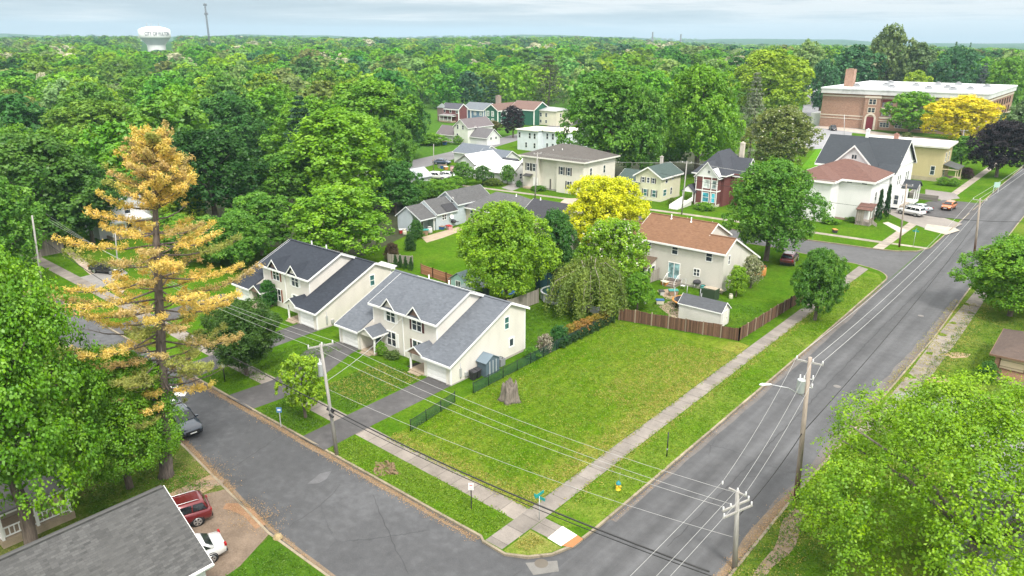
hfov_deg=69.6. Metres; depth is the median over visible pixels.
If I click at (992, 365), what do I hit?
shrub
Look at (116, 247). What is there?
utility pole
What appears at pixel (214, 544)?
parked car
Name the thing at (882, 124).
window
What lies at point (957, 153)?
broadleaf tree
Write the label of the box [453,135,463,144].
shrub
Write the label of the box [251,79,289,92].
broadleaf tree
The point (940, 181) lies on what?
shrub
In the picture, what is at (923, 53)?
broadleaf tree
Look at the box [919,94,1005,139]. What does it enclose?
broadleaf tree
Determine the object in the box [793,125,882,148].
parking lot
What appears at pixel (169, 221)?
broadleaf tree
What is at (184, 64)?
broadleaf tree
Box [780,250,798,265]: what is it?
parked car
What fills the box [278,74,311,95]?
broadleaf tree
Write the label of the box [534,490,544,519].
street name sign
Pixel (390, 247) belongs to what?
shrub
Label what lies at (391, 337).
window
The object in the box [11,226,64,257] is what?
side shed
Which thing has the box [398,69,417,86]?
broadleaf tree
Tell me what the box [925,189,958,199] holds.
driveway
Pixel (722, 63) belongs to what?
broadleaf tree
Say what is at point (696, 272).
window
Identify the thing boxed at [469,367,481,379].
trash bin
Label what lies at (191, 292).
overhead wire
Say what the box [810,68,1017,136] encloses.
brick school
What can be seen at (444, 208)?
stepped house
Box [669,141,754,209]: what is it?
victorian house
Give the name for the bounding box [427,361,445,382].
garage door
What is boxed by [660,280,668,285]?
storage tub
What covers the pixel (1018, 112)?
broadleaf tree
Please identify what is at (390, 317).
window
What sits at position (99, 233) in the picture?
house
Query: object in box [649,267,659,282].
trash screen
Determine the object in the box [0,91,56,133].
broadleaf tree
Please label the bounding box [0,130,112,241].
broadleaf tree
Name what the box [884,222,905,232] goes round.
path
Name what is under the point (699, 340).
vacant lot
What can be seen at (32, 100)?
broadleaf tree
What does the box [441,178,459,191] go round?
shrub
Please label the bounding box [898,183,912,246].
utility pole
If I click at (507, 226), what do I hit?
broadleaf tree
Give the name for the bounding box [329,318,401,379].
overhead wire
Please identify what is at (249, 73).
broadleaf tree
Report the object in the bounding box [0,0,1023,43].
sky
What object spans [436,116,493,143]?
upright house
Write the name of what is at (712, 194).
window
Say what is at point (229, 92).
broadleaf tree
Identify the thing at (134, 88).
broadleaf tree
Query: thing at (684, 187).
utility pole
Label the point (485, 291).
dark shed
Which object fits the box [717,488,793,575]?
kerb dust
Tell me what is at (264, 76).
broadleaf tree
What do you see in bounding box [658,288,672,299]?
bare earth
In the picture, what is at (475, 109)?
slate blue house
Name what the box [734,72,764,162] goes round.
spruce tree
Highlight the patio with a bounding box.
[422,227,461,241]
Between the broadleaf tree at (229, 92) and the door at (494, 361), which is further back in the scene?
the broadleaf tree at (229, 92)
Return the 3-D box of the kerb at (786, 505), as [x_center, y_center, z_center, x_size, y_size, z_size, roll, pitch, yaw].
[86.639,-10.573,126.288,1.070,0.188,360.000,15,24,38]
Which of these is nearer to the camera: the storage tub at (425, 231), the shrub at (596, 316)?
the shrub at (596, 316)
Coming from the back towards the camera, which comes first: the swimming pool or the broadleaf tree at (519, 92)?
the broadleaf tree at (519, 92)
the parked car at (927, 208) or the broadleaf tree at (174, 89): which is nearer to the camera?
the parked car at (927, 208)
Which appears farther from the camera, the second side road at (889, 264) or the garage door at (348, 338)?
the second side road at (889, 264)
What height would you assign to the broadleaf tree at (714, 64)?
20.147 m
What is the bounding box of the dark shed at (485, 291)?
[459,278,488,294]
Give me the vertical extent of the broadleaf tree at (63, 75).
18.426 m
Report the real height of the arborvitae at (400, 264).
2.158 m
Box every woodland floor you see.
[189,171,436,255]
[615,152,704,177]
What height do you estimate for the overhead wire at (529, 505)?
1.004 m
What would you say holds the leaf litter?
on the ground at (432, 149)
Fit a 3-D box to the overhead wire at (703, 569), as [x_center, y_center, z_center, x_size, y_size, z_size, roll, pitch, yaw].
[-1.829,11.802,46.211,30.133,1.013,0.094,14,23,36]
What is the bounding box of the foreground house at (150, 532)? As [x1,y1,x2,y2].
[0,485,214,575]
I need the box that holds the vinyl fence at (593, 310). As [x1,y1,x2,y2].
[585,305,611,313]
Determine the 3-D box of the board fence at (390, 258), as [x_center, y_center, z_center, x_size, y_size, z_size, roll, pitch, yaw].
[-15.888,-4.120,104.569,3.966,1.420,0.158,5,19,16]
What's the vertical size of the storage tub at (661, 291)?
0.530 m
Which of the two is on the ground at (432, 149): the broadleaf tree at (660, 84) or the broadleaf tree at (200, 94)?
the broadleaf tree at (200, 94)
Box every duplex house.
[231,238,394,330]
[334,270,529,385]
[620,212,760,292]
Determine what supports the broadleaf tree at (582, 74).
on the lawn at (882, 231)
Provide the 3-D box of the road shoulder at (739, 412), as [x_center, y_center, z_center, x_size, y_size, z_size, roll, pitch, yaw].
[28.032,7.445,72.674,0.782,0.001,66.001,15,24,38]
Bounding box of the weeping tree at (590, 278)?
[542,253,632,320]
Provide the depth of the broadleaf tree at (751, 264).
93.08 m
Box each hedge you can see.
[413,133,450,144]
[481,178,502,185]
[530,185,547,190]
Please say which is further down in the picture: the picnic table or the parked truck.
the picnic table
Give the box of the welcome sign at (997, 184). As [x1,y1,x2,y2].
[993,182,1000,192]
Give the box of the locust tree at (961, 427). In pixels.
[785,364,1023,575]
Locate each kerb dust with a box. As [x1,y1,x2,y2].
[182,437,334,575]
[186,376,465,533]
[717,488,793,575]
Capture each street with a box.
[355,119,584,176]
[802,83,820,121]
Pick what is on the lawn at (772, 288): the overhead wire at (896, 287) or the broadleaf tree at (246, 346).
the broadleaf tree at (246, 346)
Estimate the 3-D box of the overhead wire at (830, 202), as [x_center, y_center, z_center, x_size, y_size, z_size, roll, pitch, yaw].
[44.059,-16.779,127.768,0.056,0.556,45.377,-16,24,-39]
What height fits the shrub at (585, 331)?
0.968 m
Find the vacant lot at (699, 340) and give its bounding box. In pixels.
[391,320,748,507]
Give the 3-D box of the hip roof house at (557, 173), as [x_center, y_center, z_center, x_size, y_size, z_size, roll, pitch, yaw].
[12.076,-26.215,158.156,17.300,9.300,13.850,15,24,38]
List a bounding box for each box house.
[515,126,586,150]
[539,107,572,125]
[869,133,963,180]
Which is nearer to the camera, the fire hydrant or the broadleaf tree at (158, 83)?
the fire hydrant
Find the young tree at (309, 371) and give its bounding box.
[273,352,325,417]
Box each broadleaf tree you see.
[0,68,43,98]
[0,75,48,106]
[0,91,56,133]
[0,122,32,180]
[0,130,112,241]
[0,176,52,274]
[0,243,111,544]
[1,88,35,100]
[17,58,57,78]
[26,99,55,128]
[30,124,118,194]
[33,76,48,84]
[34,71,80,104]
[38,98,151,148]
[41,77,78,108]
[47,162,126,242]
[50,345,188,492]
[52,81,121,123]
[53,66,65,73]
[56,64,88,74]
[60,75,123,103]
[68,68,112,85]
[69,119,156,198]
[88,64,106,84]
[99,58,146,84]
[106,83,127,100]
[110,73,124,83]
[115,76,153,108]
[116,69,149,82]
[118,76,150,99]
[122,89,232,186]
[123,101,145,115]
[134,75,191,107]
[142,211,190,253]
[143,127,269,219]
[147,70,191,88]
[150,188,206,220]
[153,83,194,122]
[168,88,216,118]
[172,62,201,72]
[174,214,235,262]
[176,67,195,84]
[184,70,207,86]
[192,297,284,374]
[193,75,214,90]
[193,90,272,164]
[204,73,251,99]
[207,63,241,87]
[208,209,274,269]
[218,90,247,111]
[223,63,256,87]
[223,189,297,254]
[235,67,277,88]
[235,83,296,157]
[240,72,281,93]
[248,150,321,212]
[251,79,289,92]
[253,64,279,77]
[256,82,298,135]
[256,94,339,166]
[271,67,299,82]
[277,105,402,196]
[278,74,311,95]
[282,183,395,255]
[285,57,325,73]
[291,66,315,79]
[297,80,335,103]
[298,68,344,100]
[304,78,314,87]
[311,66,322,72]
[326,59,343,70]
[327,75,424,144]
[328,76,359,107]
[332,63,364,79]
[332,68,358,82]
[337,58,371,75]
[339,78,396,118]
[360,72,379,79]
[363,159,423,213]
[370,67,386,76]
[373,67,409,116]
[375,119,419,167]
[387,88,430,160]
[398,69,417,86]
[401,77,419,100]
[405,76,421,96]
[411,71,419,90]
[417,67,446,98]
[423,73,463,107]
[444,69,457,98]
[452,70,488,103]
[452,161,474,184]
[453,199,562,300]
[469,72,487,97]
[472,165,493,184]
[476,68,510,99]
[485,67,513,98]
[491,120,501,131]
[499,64,537,102]
[499,164,517,184]
[500,105,524,137]
[514,81,528,101]
[527,62,564,98]
[530,68,560,103]
[537,208,579,283]
[555,69,658,168]
[562,66,596,106]
[563,174,651,254]
[564,70,606,120]
[573,217,653,292]
[581,61,604,71]
[596,59,614,71]
[611,71,641,113]
[615,84,668,169]
[619,65,651,73]
[622,270,655,309]
[631,69,679,129]
[650,70,674,109]
[652,59,680,73]
[656,135,690,163]
[662,61,746,175]
[669,64,688,80]
[701,60,720,68]
[702,127,736,154]
[715,59,736,83]
[721,158,833,260]
[724,47,815,116]
[724,265,749,296]
[739,104,825,165]
[742,255,764,287]
[789,38,834,92]
[789,247,850,320]
[806,58,840,110]
[831,44,887,84]
[859,22,917,81]
[879,90,939,131]
[888,42,943,82]
[903,70,933,81]
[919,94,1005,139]
[926,44,989,83]
[947,231,1023,316]
[951,136,980,164]
[965,119,1023,176]
[984,55,1023,104]
[997,100,1023,155]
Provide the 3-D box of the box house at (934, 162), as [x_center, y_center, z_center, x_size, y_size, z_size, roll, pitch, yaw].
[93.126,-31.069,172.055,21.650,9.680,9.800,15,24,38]
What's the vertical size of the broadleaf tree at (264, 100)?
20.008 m
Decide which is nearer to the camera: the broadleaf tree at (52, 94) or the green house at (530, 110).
the broadleaf tree at (52, 94)
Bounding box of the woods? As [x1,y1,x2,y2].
[0,34,1023,94]
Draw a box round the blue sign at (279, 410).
[276,407,281,426]
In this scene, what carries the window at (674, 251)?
in the duplex house at (706, 253)
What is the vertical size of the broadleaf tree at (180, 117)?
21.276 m
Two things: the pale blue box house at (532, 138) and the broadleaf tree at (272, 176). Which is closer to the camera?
the broadleaf tree at (272, 176)
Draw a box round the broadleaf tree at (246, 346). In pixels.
[192,297,284,374]
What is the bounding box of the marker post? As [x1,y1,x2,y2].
[666,432,668,456]
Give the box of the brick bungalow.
[989,328,1023,386]
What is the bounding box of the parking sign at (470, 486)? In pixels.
[468,483,473,509]
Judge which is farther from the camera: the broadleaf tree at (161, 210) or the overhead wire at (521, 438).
the broadleaf tree at (161, 210)
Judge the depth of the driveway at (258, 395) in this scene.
67.30 m
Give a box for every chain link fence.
[410,391,454,430]
[473,311,614,392]
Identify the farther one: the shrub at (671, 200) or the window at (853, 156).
the shrub at (671, 200)
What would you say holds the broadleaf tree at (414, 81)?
on the ground at (432, 149)
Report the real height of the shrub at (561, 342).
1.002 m
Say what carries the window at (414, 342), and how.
in the duplex house at (447, 334)
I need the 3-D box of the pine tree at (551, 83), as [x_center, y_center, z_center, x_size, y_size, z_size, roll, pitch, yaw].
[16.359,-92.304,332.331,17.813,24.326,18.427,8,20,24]
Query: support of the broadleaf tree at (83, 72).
on the ground at (432, 149)
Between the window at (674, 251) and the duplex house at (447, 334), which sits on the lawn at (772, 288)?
the duplex house at (447, 334)
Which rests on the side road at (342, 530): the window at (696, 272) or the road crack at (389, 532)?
the road crack at (389, 532)
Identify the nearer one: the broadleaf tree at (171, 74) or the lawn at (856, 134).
the lawn at (856, 134)
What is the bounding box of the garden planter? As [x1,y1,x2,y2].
[759,264,766,276]
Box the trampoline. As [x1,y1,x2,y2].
[672,286,701,307]
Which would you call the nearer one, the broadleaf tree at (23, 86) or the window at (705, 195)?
the window at (705, 195)
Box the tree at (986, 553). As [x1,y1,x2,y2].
[946,461,1023,575]
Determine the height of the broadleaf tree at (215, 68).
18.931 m
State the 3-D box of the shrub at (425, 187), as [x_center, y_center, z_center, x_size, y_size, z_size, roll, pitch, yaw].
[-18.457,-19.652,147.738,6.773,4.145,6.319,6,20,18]
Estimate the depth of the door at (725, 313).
81.66 m
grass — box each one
[69,289,1023,575]
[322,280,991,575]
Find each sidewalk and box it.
[32,257,527,518]
[66,250,123,292]
[457,184,881,242]
[486,266,867,548]
[532,518,561,536]
[818,126,947,139]
[853,291,986,434]
[873,155,1006,249]
[892,243,926,248]
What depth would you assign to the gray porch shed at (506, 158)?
175.12 m
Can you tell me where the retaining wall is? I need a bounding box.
[907,187,938,200]
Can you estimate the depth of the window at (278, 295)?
87.36 m
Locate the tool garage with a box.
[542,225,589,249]
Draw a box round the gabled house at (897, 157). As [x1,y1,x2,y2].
[814,128,922,207]
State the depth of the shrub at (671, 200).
142.01 m
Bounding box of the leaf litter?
[135,287,949,575]
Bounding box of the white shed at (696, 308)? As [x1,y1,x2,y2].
[678,293,731,325]
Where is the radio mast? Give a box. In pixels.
[203,4,210,45]
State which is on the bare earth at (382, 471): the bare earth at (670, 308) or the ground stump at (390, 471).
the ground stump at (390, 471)
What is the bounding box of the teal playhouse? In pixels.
[448,269,479,287]
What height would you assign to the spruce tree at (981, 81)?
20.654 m
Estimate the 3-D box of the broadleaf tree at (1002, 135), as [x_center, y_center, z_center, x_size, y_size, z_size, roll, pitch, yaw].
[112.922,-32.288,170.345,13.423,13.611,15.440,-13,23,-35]
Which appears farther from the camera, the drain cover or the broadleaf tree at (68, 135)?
the broadleaf tree at (68, 135)
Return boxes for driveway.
[80,270,126,286]
[111,293,235,333]
[180,323,316,376]
[228,341,358,408]
[302,377,448,449]
[502,182,522,190]
[561,198,577,203]
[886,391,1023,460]
[887,208,961,227]
[924,200,982,219]
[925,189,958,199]
[925,224,958,234]
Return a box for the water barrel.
[427,226,431,233]
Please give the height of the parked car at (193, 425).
1.833 m
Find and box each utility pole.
[31,215,42,288]
[115,234,117,259]
[308,340,338,454]
[534,152,540,197]
[681,161,691,214]
[721,481,752,568]
[759,356,823,499]
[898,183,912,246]
[973,198,986,254]
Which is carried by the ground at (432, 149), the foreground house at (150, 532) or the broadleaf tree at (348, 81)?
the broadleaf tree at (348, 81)
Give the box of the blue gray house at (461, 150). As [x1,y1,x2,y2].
[452,143,521,161]
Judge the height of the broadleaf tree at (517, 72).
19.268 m
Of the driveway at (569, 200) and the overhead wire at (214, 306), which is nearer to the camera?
the overhead wire at (214, 306)
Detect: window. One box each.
[123,205,130,213]
[272,271,279,281]
[275,288,281,302]
[291,277,298,287]
[369,274,374,286]
[385,311,395,323]
[386,329,396,347]
[411,319,421,332]
[412,339,421,356]
[455,280,460,287]
[504,316,509,330]
[508,336,513,348]
[532,163,535,171]
[671,247,677,254]
[693,268,699,276]
[702,192,708,201]
[703,179,709,188]
[705,253,712,262]
[711,180,716,189]
[711,193,714,202]
[851,154,856,159]
[867,107,875,112]
[868,99,876,104]
[879,122,888,127]
[893,195,898,204]
[929,166,935,174]
[998,358,1023,373]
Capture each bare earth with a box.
[170,475,223,495]
[175,479,223,494]
[223,503,265,528]
[374,461,400,475]
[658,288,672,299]
[659,301,678,317]
[753,509,804,575]
[946,352,969,357]
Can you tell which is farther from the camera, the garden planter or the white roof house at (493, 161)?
the white roof house at (493, 161)
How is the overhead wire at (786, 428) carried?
attached to the utility pole at (803, 388)
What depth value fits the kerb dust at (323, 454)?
56.49 m
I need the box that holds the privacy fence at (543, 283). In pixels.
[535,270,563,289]
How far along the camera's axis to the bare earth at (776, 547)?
46.20 m
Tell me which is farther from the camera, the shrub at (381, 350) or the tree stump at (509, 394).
the shrub at (381, 350)
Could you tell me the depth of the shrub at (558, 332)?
76.36 m
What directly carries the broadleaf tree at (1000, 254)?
on the lawn at (1000, 316)
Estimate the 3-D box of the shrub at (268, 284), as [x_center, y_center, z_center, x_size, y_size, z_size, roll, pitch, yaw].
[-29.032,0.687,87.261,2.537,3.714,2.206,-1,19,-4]
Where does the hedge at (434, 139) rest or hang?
on the ground at (432, 149)
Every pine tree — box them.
[27,119,265,479]
[527,56,564,106]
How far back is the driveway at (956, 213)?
137.81 m
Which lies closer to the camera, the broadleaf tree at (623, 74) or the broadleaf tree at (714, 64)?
the broadleaf tree at (623, 74)
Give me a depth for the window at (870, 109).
262.67 m
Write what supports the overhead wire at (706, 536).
attached to the utility pole at (738, 493)
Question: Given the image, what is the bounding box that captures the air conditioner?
[499,356,504,366]
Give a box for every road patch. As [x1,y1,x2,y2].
[308,471,330,483]
[526,561,558,574]
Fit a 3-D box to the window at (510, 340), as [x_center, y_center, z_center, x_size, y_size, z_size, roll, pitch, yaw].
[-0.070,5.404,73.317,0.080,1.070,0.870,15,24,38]
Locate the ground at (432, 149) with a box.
[0,33,1023,305]
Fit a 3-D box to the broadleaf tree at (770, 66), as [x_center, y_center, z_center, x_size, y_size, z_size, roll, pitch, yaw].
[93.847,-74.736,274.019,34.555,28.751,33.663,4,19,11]
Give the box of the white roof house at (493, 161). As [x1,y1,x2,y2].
[455,150,522,183]
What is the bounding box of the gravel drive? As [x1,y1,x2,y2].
[190,490,268,575]
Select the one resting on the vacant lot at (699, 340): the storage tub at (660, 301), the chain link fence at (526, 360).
the chain link fence at (526, 360)
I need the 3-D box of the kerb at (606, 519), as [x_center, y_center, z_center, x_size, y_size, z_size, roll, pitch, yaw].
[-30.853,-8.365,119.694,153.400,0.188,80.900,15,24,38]
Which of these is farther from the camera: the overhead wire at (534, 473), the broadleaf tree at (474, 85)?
the broadleaf tree at (474, 85)
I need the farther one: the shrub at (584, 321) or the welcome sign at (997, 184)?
the welcome sign at (997, 184)
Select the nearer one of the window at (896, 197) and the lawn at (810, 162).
the window at (896, 197)
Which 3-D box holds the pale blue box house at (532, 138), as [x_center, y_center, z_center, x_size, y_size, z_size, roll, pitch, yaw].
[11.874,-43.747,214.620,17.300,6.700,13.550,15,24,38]
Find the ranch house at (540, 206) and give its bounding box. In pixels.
[464,192,588,231]
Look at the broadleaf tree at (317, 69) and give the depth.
369.33 m
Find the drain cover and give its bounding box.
[535,559,547,567]
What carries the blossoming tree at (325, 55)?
on the ground at (432, 149)
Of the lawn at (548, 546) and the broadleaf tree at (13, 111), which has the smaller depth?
the lawn at (548, 546)
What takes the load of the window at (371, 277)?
in the duplex house at (318, 288)
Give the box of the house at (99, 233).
[86,179,167,240]
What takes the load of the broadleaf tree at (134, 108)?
on the ground at (432, 149)
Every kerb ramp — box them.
[548,526,576,545]
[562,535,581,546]
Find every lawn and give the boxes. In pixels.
[0,330,323,574]
[6,170,885,553]
[227,536,324,575]
[328,435,511,536]
[425,111,1022,250]
[504,530,560,554]
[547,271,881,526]
[732,217,1023,575]
[800,149,821,171]
[852,133,865,135]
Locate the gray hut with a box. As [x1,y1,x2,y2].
[410,167,432,181]
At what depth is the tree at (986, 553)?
42.76 m
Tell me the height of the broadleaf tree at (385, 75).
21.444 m
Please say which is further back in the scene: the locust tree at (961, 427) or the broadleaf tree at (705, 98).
the broadleaf tree at (705, 98)
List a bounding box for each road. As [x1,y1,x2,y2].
[23,285,611,575]
[334,181,920,284]
[550,168,1023,575]
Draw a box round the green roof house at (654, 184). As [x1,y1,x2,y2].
[617,155,683,201]
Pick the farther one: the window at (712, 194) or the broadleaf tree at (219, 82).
the broadleaf tree at (219, 82)
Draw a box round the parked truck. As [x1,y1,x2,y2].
[829,125,836,130]
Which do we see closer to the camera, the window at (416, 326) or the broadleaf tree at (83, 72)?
the window at (416, 326)
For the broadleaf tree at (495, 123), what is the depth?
247.80 m
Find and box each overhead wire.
[44,241,327,406]
[45,213,306,344]
[52,223,329,339]
[53,221,316,340]
[323,343,729,503]
[328,389,731,536]
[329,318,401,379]
[329,355,718,505]
[331,408,709,571]
[331,412,710,575]
[341,344,732,491]
[630,482,721,575]
[660,173,896,210]
[660,494,732,571]
[672,496,742,573]
[723,357,796,480]
[738,364,810,487]
[739,433,801,515]
[746,362,822,491]
[797,201,970,355]
[806,224,974,428]
[814,199,979,358]
[824,199,986,360]
[902,211,1005,221]
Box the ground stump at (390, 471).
[373,460,398,474]
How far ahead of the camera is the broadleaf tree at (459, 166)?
161.01 m
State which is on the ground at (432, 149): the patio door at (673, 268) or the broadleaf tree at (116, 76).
the broadleaf tree at (116, 76)
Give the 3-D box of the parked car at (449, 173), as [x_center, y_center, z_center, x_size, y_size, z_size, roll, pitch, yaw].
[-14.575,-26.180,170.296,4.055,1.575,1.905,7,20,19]
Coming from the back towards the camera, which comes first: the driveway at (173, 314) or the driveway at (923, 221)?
the driveway at (923, 221)
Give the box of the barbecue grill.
[693,279,700,286]
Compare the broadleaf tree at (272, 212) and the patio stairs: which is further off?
the broadleaf tree at (272, 212)
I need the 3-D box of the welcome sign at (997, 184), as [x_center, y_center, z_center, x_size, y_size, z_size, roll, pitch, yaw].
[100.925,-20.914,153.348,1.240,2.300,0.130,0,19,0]
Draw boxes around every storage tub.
[422,229,428,234]
[445,224,452,229]
[656,299,664,304]
[658,289,664,294]
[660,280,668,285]
[668,289,678,295]
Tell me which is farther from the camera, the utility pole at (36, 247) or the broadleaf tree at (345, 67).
the broadleaf tree at (345, 67)
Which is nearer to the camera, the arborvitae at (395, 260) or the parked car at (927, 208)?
the arborvitae at (395, 260)
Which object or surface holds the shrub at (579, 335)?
on the lawn at (772, 288)
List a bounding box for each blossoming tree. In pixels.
[35,72,47,79]
[320,52,332,58]
[362,39,373,45]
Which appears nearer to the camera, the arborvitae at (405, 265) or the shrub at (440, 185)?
the arborvitae at (405, 265)
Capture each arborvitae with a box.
[393,254,397,264]
[397,255,402,267]
[403,256,407,269]
[408,257,413,270]
[874,189,883,220]
[881,184,891,216]
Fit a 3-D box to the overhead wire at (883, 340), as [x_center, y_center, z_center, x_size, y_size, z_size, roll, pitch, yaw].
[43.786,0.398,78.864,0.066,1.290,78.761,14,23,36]
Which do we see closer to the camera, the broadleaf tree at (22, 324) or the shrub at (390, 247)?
the broadleaf tree at (22, 324)
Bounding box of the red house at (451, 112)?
[437,102,467,122]
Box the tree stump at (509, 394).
[497,377,520,405]
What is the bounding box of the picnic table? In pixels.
[703,286,723,293]
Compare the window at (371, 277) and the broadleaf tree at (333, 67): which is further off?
the broadleaf tree at (333, 67)
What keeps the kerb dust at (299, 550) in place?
on the side road at (342, 530)
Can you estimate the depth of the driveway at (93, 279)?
98.27 m
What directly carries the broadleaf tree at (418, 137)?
on the ground at (432, 149)
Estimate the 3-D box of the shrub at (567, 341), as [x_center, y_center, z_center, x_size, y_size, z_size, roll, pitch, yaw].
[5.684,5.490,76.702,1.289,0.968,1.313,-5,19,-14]
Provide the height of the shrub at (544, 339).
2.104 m
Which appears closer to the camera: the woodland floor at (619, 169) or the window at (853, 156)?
the window at (853, 156)
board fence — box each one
[387,253,412,263]
[507,288,538,306]
[618,292,816,340]
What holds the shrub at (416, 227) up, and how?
on the lawn at (772, 288)
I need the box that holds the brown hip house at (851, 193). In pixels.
[790,159,894,226]
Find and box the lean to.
[379,261,396,272]
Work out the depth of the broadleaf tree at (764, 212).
100.67 m
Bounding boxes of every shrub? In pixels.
[256,279,276,307]
[375,341,387,354]
[382,242,398,260]
[383,350,400,359]
[396,184,426,206]
[403,234,416,250]
[408,219,424,238]
[412,180,437,199]
[422,178,448,197]
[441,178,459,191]
[449,175,464,187]
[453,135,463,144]
[515,180,521,187]
[524,346,540,359]
[535,333,552,352]
[549,324,569,342]
[557,339,565,347]
[561,336,571,345]
[563,323,575,335]
[570,333,578,342]
[572,321,583,333]
[575,330,582,338]
[577,318,591,330]
[582,316,596,328]
[582,328,589,336]
[585,325,594,333]
[592,313,602,325]
[592,322,599,330]
[594,311,610,323]
[597,320,605,327]
[602,318,610,325]
[667,197,675,203]
[694,202,716,210]
[821,217,840,224]
[845,217,855,221]
[901,132,913,137]
[935,177,950,185]
[948,177,961,186]
[959,167,974,179]
[974,360,1001,382]
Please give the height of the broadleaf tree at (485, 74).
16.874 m
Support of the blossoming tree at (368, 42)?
on the ground at (432, 149)
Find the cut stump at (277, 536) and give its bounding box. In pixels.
[273,533,282,540]
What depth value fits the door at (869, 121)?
264.05 m
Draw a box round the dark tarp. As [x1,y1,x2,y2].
[699,288,719,299]
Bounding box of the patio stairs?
[662,272,680,288]
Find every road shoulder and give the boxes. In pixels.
[612,283,886,521]
[714,299,956,575]
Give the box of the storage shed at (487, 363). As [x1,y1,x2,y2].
[476,351,500,376]
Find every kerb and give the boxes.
[14,195,887,558]
[66,347,329,575]
[639,167,1021,251]
[728,216,1023,575]
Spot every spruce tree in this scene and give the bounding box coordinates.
[282,95,329,191]
[483,76,500,103]
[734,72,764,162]
[977,63,988,83]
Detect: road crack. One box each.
[373,495,406,570]
[669,216,992,544]
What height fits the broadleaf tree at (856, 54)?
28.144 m
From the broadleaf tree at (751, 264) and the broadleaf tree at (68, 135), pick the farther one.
the broadleaf tree at (68, 135)
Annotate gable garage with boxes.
[469,127,500,145]
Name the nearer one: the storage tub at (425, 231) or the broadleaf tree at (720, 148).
the storage tub at (425, 231)
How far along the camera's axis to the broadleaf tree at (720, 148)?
179.42 m
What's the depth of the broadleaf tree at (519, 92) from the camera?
363.25 m
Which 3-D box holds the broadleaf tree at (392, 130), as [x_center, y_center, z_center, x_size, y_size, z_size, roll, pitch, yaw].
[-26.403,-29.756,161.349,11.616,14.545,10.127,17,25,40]
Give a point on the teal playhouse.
(457, 280)
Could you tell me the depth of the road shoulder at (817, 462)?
68.20 m
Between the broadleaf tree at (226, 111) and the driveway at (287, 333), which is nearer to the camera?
the driveway at (287, 333)
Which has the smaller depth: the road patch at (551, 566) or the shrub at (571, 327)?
the road patch at (551, 566)
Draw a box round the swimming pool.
[540,285,574,304]
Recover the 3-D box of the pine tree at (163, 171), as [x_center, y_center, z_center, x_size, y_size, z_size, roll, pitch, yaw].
[-23.546,1.944,48.994,13.653,25.544,12.547,3,19,8]
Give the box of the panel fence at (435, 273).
[420,263,452,283]
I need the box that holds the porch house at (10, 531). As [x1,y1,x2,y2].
[0,410,75,548]
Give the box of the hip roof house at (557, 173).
[518,143,619,194]
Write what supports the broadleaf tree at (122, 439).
on the lawn at (182, 454)
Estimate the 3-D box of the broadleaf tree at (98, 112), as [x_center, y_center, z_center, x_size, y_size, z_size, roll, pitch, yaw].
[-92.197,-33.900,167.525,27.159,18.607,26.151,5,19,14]
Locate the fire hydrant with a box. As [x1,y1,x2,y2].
[615,480,621,490]
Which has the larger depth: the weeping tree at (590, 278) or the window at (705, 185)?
the window at (705, 185)
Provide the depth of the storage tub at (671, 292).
91.49 m
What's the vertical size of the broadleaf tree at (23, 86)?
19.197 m
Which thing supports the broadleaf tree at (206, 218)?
on the lawn at (772, 288)
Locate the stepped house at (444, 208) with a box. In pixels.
[395,184,489,231]
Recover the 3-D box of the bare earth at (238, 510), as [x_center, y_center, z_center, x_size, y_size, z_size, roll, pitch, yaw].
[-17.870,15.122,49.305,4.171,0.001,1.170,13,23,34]
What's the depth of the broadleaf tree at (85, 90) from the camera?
190.38 m
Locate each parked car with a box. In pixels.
[88,261,124,274]
[170,400,202,437]
[172,490,212,526]
[195,529,227,562]
[430,171,448,179]
[432,158,450,164]
[442,171,454,177]
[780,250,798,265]
[897,205,926,216]
[905,203,933,211]
[941,200,957,210]
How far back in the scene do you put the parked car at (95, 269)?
99.97 m
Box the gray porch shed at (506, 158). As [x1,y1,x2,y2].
[502,157,519,161]
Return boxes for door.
[238,287,249,300]
[300,311,313,328]
[342,329,357,347]
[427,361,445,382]
[490,361,492,373]
[493,359,495,372]
[667,261,679,278]
[723,310,727,325]
[865,117,873,129]
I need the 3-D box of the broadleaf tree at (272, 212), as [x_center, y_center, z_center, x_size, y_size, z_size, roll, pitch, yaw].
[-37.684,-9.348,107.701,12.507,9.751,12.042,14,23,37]
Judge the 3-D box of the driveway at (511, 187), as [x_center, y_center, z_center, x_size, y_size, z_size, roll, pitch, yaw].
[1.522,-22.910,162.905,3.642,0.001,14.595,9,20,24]
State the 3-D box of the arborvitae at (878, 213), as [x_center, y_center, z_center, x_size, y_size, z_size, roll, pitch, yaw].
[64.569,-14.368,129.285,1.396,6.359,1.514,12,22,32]
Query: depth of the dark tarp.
89.85 m
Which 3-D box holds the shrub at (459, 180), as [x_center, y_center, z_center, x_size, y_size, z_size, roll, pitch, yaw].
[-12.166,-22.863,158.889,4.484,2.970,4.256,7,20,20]
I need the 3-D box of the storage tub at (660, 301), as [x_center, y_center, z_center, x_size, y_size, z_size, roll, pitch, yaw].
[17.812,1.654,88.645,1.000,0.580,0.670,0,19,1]
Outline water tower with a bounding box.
[138,23,170,51]
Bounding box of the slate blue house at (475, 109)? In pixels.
[465,95,500,117]
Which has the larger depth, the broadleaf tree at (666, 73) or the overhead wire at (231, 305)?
the broadleaf tree at (666, 73)
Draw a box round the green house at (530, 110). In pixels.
[484,100,547,124]

